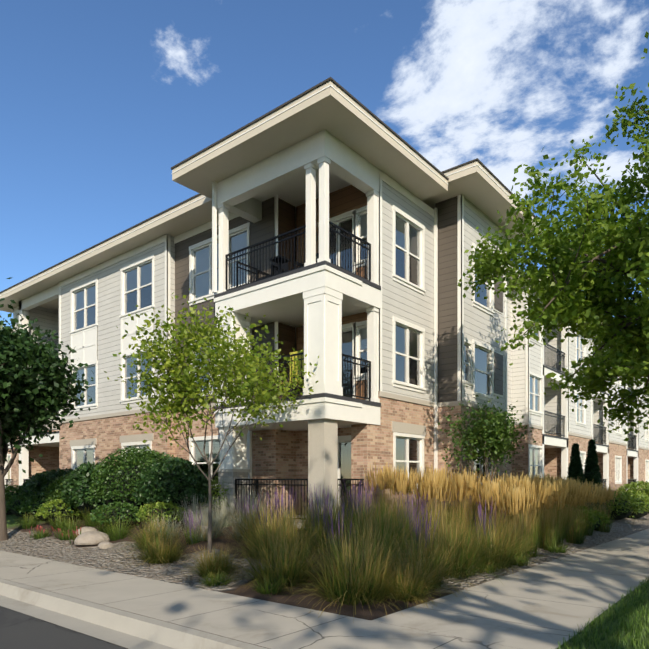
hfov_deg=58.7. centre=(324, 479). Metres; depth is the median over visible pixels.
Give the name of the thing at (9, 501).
light shrub
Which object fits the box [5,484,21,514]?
shrub
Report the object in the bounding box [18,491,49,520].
light shrub
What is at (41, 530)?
pink flowers
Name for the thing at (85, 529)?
boulder
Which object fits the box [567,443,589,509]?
conifer
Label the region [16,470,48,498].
shrub
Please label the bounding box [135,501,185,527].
light shrub
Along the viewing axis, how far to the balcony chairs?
15.10 m
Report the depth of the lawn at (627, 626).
6.45 m
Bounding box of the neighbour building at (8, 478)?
[4,332,12,493]
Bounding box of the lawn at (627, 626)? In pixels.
[558,577,648,648]
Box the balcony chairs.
[253,253,318,397]
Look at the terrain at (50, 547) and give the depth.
11.14 m
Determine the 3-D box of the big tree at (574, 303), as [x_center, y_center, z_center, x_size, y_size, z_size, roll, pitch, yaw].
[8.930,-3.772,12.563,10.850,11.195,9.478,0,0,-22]
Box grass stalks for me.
[133,452,611,602]
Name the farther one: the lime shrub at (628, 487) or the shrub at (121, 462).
the lime shrub at (628, 487)
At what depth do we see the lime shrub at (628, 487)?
26.72 m
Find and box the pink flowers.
[26,525,97,543]
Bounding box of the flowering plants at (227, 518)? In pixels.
[143,488,280,540]
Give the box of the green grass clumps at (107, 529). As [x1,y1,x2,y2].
[14,480,617,606]
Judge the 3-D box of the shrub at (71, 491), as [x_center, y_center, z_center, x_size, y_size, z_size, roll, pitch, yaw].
[-6.793,0.404,17.552,3.011,1.882,2.290,0,0,39]
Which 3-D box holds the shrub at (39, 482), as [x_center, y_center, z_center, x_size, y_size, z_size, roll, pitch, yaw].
[-9.009,0.546,20.020,3.085,1.873,2.673,0,0,39]
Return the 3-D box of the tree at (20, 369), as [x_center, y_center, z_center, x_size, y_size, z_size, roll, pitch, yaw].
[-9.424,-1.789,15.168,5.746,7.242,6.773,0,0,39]
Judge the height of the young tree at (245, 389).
5.620 m
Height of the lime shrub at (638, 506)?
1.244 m
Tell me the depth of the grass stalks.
11.94 m
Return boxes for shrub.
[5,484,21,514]
[5,493,31,516]
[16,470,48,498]
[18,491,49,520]
[22,468,72,502]
[34,499,82,523]
[44,473,87,516]
[60,461,125,517]
[88,446,175,522]
[88,501,138,530]
[126,451,180,472]
[131,456,212,520]
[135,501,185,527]
[199,476,237,515]
[543,504,597,525]
[586,510,610,528]
[606,491,644,523]
[617,480,648,512]
[622,490,648,518]
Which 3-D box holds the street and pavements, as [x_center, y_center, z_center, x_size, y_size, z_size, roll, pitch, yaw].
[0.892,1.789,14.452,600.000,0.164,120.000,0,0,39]
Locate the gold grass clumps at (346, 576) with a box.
[117,493,543,617]
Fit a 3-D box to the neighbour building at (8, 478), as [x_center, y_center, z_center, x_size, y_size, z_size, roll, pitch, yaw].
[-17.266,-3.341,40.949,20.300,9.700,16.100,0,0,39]
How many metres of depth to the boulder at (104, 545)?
13.24 m
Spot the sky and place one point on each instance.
(100, 100)
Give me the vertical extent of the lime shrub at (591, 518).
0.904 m
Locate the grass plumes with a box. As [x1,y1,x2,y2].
[362,463,622,515]
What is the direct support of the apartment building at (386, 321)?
on the terrain at (50, 547)
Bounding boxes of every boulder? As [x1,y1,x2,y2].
[74,531,109,544]
[75,527,97,534]
[98,541,113,548]
[188,525,214,537]
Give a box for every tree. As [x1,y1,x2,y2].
[0,277,93,540]
[104,288,318,552]
[438,395,535,518]
[458,31,648,440]
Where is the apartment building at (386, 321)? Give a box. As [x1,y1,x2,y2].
[0,77,648,527]
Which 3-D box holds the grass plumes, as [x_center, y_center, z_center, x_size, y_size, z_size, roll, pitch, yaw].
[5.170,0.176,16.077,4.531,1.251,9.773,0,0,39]
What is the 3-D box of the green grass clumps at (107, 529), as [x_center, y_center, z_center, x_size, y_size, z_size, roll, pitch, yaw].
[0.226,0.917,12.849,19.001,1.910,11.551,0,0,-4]
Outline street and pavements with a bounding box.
[0,529,648,648]
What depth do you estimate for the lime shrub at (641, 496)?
23.21 m
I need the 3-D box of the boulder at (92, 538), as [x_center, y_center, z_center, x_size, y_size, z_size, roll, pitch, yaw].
[-5.710,1.433,14.185,0.867,0.304,0.693,0,0,-42]
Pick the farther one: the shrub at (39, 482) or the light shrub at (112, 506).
the shrub at (39, 482)
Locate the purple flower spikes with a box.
[184,482,508,570]
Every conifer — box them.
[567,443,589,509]
[584,439,607,512]
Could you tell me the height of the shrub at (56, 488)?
1.659 m
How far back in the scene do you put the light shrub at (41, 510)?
17.16 m
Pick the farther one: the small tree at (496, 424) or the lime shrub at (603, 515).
the lime shrub at (603, 515)
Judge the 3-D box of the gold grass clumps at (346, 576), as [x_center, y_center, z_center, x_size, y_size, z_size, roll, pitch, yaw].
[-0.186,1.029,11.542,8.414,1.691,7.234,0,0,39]
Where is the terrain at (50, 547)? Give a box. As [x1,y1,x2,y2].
[0,513,648,648]
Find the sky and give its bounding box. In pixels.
[0,0,648,326]
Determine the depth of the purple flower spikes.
12.31 m
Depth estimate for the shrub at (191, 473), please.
15.27 m
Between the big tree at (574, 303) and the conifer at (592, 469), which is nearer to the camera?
the big tree at (574, 303)
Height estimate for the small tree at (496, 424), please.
3.493 m
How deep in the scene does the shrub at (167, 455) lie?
17.80 m

